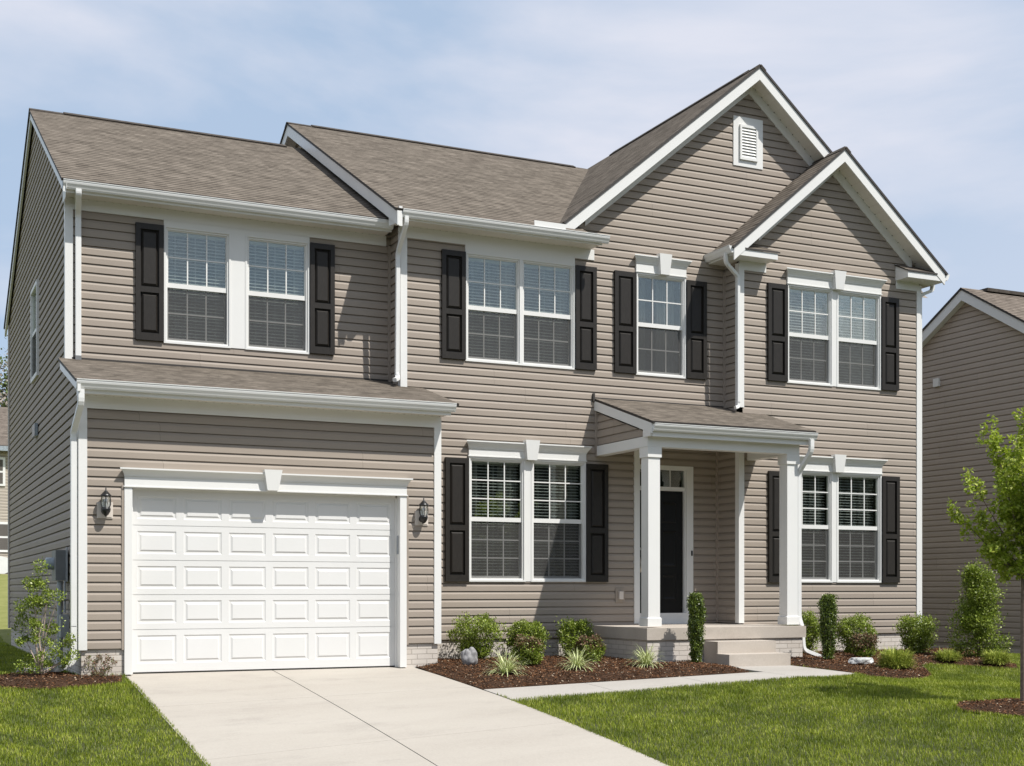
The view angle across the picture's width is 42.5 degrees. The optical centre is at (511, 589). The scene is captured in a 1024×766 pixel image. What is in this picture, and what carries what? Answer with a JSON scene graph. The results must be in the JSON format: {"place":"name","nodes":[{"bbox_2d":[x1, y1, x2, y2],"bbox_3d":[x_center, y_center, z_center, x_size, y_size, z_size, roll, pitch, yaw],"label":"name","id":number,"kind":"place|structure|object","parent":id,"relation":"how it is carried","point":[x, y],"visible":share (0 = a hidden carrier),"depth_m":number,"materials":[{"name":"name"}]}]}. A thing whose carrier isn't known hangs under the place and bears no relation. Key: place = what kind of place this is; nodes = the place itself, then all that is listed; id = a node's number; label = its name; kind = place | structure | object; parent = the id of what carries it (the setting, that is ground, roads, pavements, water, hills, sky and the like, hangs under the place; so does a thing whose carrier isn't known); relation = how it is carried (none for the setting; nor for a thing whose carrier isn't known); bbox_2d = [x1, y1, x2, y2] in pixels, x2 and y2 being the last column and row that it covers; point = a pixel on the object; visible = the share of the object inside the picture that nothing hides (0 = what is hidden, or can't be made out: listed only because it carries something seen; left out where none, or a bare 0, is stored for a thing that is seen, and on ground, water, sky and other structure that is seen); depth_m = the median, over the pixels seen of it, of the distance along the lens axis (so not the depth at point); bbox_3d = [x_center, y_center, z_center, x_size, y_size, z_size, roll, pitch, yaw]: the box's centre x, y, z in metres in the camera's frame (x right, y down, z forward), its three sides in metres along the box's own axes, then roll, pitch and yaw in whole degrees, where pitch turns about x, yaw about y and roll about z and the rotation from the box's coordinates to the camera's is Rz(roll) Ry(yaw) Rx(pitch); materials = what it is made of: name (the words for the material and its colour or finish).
{"place":"outdoors","nodes":[
{"label":"outdoors","id":0,"kind":"place"},
{"bbox_2d":[0,556,7,573],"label":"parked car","id":1,"kind":"object","parent":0,"point":[3,565],"visible":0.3,"depth_m":47.98,"materials":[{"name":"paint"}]},
{"bbox_2d":[125,667,667,765],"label":"driveway","id":2,"kind":"structure","parent":0,"point":[388,716],"depth_m":13.42,"materials":[{"name":"concrete"}]},
{"bbox_2d":[0,574,1023,765],"bbox_3d":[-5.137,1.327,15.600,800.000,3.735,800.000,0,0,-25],"label":"ground","id":3,"kind":"structure","parent":0,"point":[5,630],"depth_m":12.93,"materials":[{"name":"green plant"}]},
{"bbox_2d":[0,407,7,573],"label":"distant house","id":4,"kind":"structure","parent":3,"relation":"on","point":[3,481],"depth_m":49.85,"materials":[{"name":"beige"}]},
{"bbox_2d":[0,457,4,485],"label":"window","id":5,"kind":"structure","parent":4,"relation":"in","point":[2,459],"depth_m":49.77,"materials":[{"name":"white plastic"}]},
{"bbox_2d":[0,522,7,551],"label":"window","id":6,"kind":"structure","parent":4,"relation":"in","point":[3,525],"depth_m":49.80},
{"bbox_2d":[0,335,7,406],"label":"blossoming tree","id":7,"kind":"object","parent":3,"relation":"on","point":[4,396],"visible":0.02,"depth_m":62.46,"materials":[{"name":"green plant"}]},
{"bbox_2d":[0,672,121,688],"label":"mulch bed","id":8,"kind":"object","parent":3,"relation":"on","point":[31,685],"visible":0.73,"depth_m":15.09,"materials":[{"name":"brown wood"}]},
{"bbox_2d":[16,667,60,671],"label":"splash block","id":9,"kind":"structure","parent":8,"relation":"on","point":[56,670],"depth_m":15.52,"materials":[{"name":"concrete"}]},
{"bbox_2d":[7,556,79,673],"bbox_3d":[-5.490,0.306,15.440,0.794,1.410,0.799,0,0,-25],"label":"tall shrub","id":10,"kind":"object","parent":8,"relation":"on","point":[33,622],"visible":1,"depth_m":15.36,"materials":[{"name":"green plant"}]},
{"bbox_2d":[82,651,117,676],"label":"twiggy shrub","id":11,"kind":"object","parent":8,"relation":"on","point":[100,673],"visible":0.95,"depth_m":15.53,"materials":[{"name":"brown plant"}]},
{"bbox_2d":[4,64,949,675],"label":"house","id":12,"kind":"structure","parent":3,"relation":"on","point":[270,396],"depth_m":19.08,"materials":[{"name":"beige plastic"}]},
{"bbox_2d":[30,279,39,383],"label":"window","id":13,"kind":"structure","parent":12,"relation":"in","point":[34,294],"depth_m":20.34,"materials":[{"name":"white glass"}]},
{"bbox_2d":[44,547,68,669],"bbox_3d":[-5.730,0.275,16.548,0.238,1.620,0.620,0,0,-25],"label":"electric meter","id":14,"kind":"object","parent":12,"relation":"attached to","point":[58,560],"visible":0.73,"depth_m":16.46,"materials":[{"name":"grey metal"}]},
{"bbox_2d":[97,488,112,518],"bbox_3d":[-4.829,-1.048,15.649,0.184,0.385,0.175,0,0,-25],"label":"wall lantern","id":15,"kind":"object","parent":12,"relation":"attached to","point":[105,509],"depth_m":15.66,"materials":[{"name":"black metal"}]},
{"bbox_2d":[164,225,230,347],"bbox_3d":[-4.242,-4.037,17.674,0.889,1.555,0.251,0,0,-25],"label":"window","id":16,"kind":"structure","parent":12,"relation":"in","point":[194,315],"depth_m":17.63,"materials":[{"name":"clear glass"}]},
{"bbox_2d":[132,487,395,673],"bbox_3d":[-3.100,-0.127,16.714,3.435,2.296,0.047,0,0,-25],"label":"garage door","id":17,"kind":"structure","parent":12,"relation":"in","point":[223,581],"depth_m":16.65,"materials":[{"name":"white metal"}]},
{"bbox_2d":[245,234,309,354],"bbox_3d":[-3.258,-4.037,18.138,0.898,1.555,0.251,0,0,-25],"label":"window","id":18,"kind":"structure","parent":12,"relation":"in","point":[274,322],"depth_m":18.11,"materials":[{"name":"clear glass"}]},
{"bbox_2d":[414,497,428,525],"bbox_3d":[-1.171,-1.048,17.377,0.184,0.385,0.175,0,0,-25],"label":"wall lantern","id":19,"kind":"object","parent":12,"relation":"attached to","point":[421,517],"depth_m":17.38,"materials":[{"name":"black metal"}]},
{"bbox_2d":[465,252,520,364],"bbox_3d":[-0.315,-4.037,19.031,0.880,1.555,0.251,0,0,-25],"label":"window","id":20,"kind":"structure","parent":12,"relation":"in","point":[493,335],"depth_m":19.01,"materials":[{"name":"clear glass"}]},
{"bbox_2d":[468,456,525,581],"bbox_3d":[-0.262,-1.012,19.056,0.901,1.785,0.251,0,0,-25],"label":"window","id":21,"kind":"structure","parent":12,"relation":"in","point":[497,545],"depth_m":19.04,"materials":[{"name":"clear glass"}]},
{"bbox_2d":[521,258,574,369],"bbox_3d":[0.482,-4.037,19.407,0.883,1.555,0.251,0,0,-25],"label":"window","id":22,"kind":"structure","parent":12,"relation":"in","point":[548,338],"depth_m":19.38,"materials":[{"name":"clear glass"}]},
{"bbox_2d":[531,459,585,581],"bbox_3d":[0.637,-1.012,19.480,0.906,1.785,0.251,0,0,-25],"label":"window","id":23,"kind":"structure","parent":12,"relation":"in","point":[558,546],"depth_m":19.46,"materials":[{"name":"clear glass"}]},
{"bbox_2d":[615,588,624,601],"bbox_3d":[1.631,0.079,19.810,0.155,0.212,0.061,0,0,-25],"label":"outlet box","id":24,"kind":"object","parent":12,"relation":"attached to","point":[619,594],"visible":1,"depth_m":19.79,"materials":[{"name":"beige plastic"}]},
{"bbox_2d":[635,272,685,378],"bbox_3d":[2.229,-4.037,20.232,0.893,1.555,0.251,0,0,-25],"label":"window","id":25,"kind":"structure","parent":12,"relation":"in","point":[661,346],"depth_m":20.23,"materials":[{"name":"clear glass"}]},
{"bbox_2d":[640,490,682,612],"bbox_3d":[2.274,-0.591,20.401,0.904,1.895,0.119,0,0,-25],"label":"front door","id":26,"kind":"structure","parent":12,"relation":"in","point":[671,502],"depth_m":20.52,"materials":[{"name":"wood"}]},
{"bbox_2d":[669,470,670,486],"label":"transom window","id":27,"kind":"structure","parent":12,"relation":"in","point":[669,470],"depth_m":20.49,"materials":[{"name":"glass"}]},
{"bbox_2d":[787,284,832,385],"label":"window","id":28,"kind":"structure","parent":12,"relation":"in","point":[810,355],"depth_m":20.93,"materials":[{"name":"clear glass"}]},
{"bbox_2d":[802,471,832,581],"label":"window","id":29,"kind":"structure","parent":12,"relation":"in","point":[817,537],"depth_m":21.00,"materials":[{"name":"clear glass"}]},
{"bbox_2d":[837,290,880,390],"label":"window","id":30,"kind":"structure","parent":12,"relation":"in","point":[858,314],"depth_m":21.31,"materials":[{"name":"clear glass"}]},
{"bbox_2d":[837,473,881,582],"bbox_3d":[5.556,-1.000,21.361,0.914,1.760,0.251,0,0,-25],"label":"window","id":31,"kind":"structure","parent":12,"relation":"in","point":[859,547],"depth_m":21.36,"materials":[{"name":"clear glass"}]},
{"bbox_2d":[418,657,748,688],"bbox_3d":[0.832,1.062,17.762,4.080,0.214,3.170,0,0,-25],"label":"mulch bed","id":32,"kind":"object","parent":3,"relation":"on","point":[493,685],"visible":0.61,"depth_m":16.70,"materials":[{"name":"brown wood"}]},
{"bbox_2d":[460,647,477,665],"bbox_3d":[-0.558,0.885,17.297,0.233,0.277,0.187,0,0,-25],"label":"rock","id":33,"kind":"object","parent":32,"relation":"on","point":[469,656],"visible":0.96,"depth_m":17.23,"materials":[{"name":"stone"}]},
{"bbox_2d":[446,611,507,659],"bbox_3d":[-0.508,0.647,18.266,0.795,0.712,0.891,0,0,-25],"label":"shrub","id":34,"kind":"object","parent":32,"relation":"on","point":[474,640],"visible":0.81,"depth_m":18.11,"materials":[{"name":"green plant"}]},
{"bbox_2d":[484,650,531,676],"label":"ornamental grass","id":35,"kind":"object","parent":32,"relation":"on","point":[506,666],"depth_m":16.37,"materials":[{"name":"green plant"}]},
{"bbox_2d":[498,616,549,652],"bbox_3d":[0.163,0.690,18.680,0.780,0.628,0.680,0,0,-25],"label":"shrub","id":36,"kind":"object","parent":32,"relation":"on","point":[531,629],"visible":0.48,"depth_m":18.61,"materials":[{"name":"green plant"}]},
{"bbox_2d":[508,634,545,664],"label":"shrub","id":37,"kind":"object","parent":32,"relation":"on","point":[527,647],"visible":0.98,"depth_m":17.40,"materials":[{"name":"green plant"}]},
{"bbox_2d":[554,616,595,656],"bbox_3d":[0.898,0.688,18.983,0.604,0.640,0.711,0,0,7],"label":"shrub","id":38,"kind":"object","parent":32,"relation":"on","point":[567,635],"visible":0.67,"depth_m":18.92,"materials":[{"name":"green plant"}]},
{"bbox_2d":[558,648,598,669],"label":"ornamental grass","id":39,"kind":"object","parent":32,"relation":"on","point":[576,660],"depth_m":16.98,"materials":[{"name":"green plant"}]},
{"bbox_2d":[574,633,606,661],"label":"shrub","id":40,"kind":"object","parent":32,"relation":"on","point":[595,647],"visible":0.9,"depth_m":18.06,"materials":[{"name":"green plant"}]},
{"bbox_2d":[621,644,671,668],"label":"ornamental grass","id":41,"kind":"object","parent":32,"relation":"on","point":[646,659],"depth_m":17.38,"materials":[{"name":"green plant"}]},
{"bbox_2d":[683,591,706,662],"bbox_3d":[2.531,0.520,18.063,0.334,1.005,0.326,0,0,-25],"label":"columnar evergreen","id":42,"kind":"object","parent":32,"relation":"on","point":[697,609],"visible":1,"depth_m":18.00,"materials":[{"name":"green plant"}]},
{"bbox_2d":[484,665,854,699],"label":"walkway","id":43,"kind":"structure","parent":3,"relation":"on","point":[758,672],"depth_m":16.01,"materials":[{"name":"concrete"}]},
{"bbox_2d":[704,640,790,666],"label":"concrete steps","id":44,"kind":"structure","parent":3,"relation":"on","point":[738,653],"depth_m":18.31,"materials":[{"name":"beige concrete"}]},
{"bbox_2d":[791,649,1017,678],"bbox_3d":[6.002,1.043,19.413,4.800,0.172,4.220,0,0,-25],"label":"mulch bed","id":45,"kind":"object","parent":3,"relation":"on","point":[915,675],"visible":0.21,"depth_m":18.30,"materials":[{"name":"brown wood"}]},
{"bbox_2d":[782,606,821,652],"bbox_3d":[4.431,0.624,20.106,0.773,0.751,0.718,0,0,-25],"label":"shrub","id":46,"kind":"object","parent":45,"relation":"on","point":[812,633],"visible":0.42,"depth_m":19.98,"materials":[{"name":"green plant"}]},
{"bbox_2d":[817,592,840,659],"bbox_3d":[4.526,0.526,18.816,0.329,0.989,0.334,0,0,30],"label":"columnar evergreen","id":47,"kind":"object","parent":45,"relation":"on","point":[828,612],"visible":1,"depth_m":18.75,"materials":[{"name":"green plant"}]},
{"bbox_2d":[835,613,879,652],"bbox_3d":[5.270,0.674,20.290,0.692,0.677,0.735,0,0,40],"label":"shrub","id":48,"kind":"object","parent":45,"relation":"on","point":[845,629],"visible":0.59,"depth_m":20.24,"materials":[{"name":"green plant"}]},
{"bbox_2d":[848,657,873,663],"bbox_3d":[4.777,0.969,18.050,0.403,0.078,0.253,0,0,-25],"label":"rock","id":49,"kind":"object","parent":45,"relation":"on","point":[861,660],"visible":1,"depth_m":17.95,"materials":[{"name":"stone"}]},
{"bbox_2d":[849,631,880,657],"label":"shrub","id":50,"kind":"object","parent":45,"relation":"on","point":[862,642],"visible":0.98,"depth_m":19.38,"materials":[{"name":"green plant"}]},
{"bbox_2d":[875,644,918,668],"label":"golden shrub","id":51,"kind":"object","parent":45,"relation":"on","point":[893,658],"visible":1,"depth_m":17.40,"materials":[{"name":"green plant"}]},
{"bbox_2d":[892,611,940,652],"bbox_3d":[6.309,0.667,20.428,0.753,0.677,0.733,0,0,-25],"label":"shrub","id":52,"kind":"object","parent":45,"relation":"on","point":[918,638],"visible":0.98,"depth_m":20.32,"materials":[{"name":"green plant"}]},
{"bbox_2d":[933,647,961,660],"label":"golden shrub","id":53,"kind":"object","parent":45,"relation":"on","point":[948,655],"visible":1,"depth_m":19.09,"materials":[{"name":"green plant"}]},
{"bbox_2d":[942,556,1015,657],"bbox_3d":[6.965,0.270,19.728,1.034,1.549,0.924,0,0,12],"label":"pyramidal shrub","id":54,"kind":"object","parent":45,"relation":"on","point":[976,616],"visible":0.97,"depth_m":19.58,"materials":[{"name":"green plant"}]},
{"bbox_2d":[978,647,1016,664],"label":"golden shrub","id":55,"kind":"object","parent":45,"relation":"on","point":[995,657],"visible":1,"depth_m":18.64,"materials":[{"name":"green plant"}]},
{"bbox_2d":[922,287,1023,652],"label":"neighbour house","id":56,"kind":"structure","parent":3,"relation":"on","point":[972,359],"depth_m":26.48,"materials":[{"name":"beige plastic"}]},
{"bbox_2d":[958,699,1023,715],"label":"mulch bed","id":57,"kind":"object","parent":3,"relation":"on","point":[992,708],"visible":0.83,"depth_m":13.77,"materials":[{"name":"wood"}]},
{"bbox_2d":[0,648,1023,714],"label":"mulch chips","id":58,"kind":"object","parent":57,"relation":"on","point":[840,654],"visible":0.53,"depth_m":17.07,"materials":[{"name":"brown wood"}]},
{"bbox_2d":[946,406,1023,701],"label":"young tree","id":59,"kind":"object","parent":57,"relation":"on","point":[1010,512],"visible":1,"depth_m":14.19,"materials":[{"name":"green plant"}]},
{"bbox_2d":[0,0,1023,405],"label":"sky","id":60,"kind":"structure","parent":0,"point":[927,96],"materials":[{"name":"blue"}]}
]}

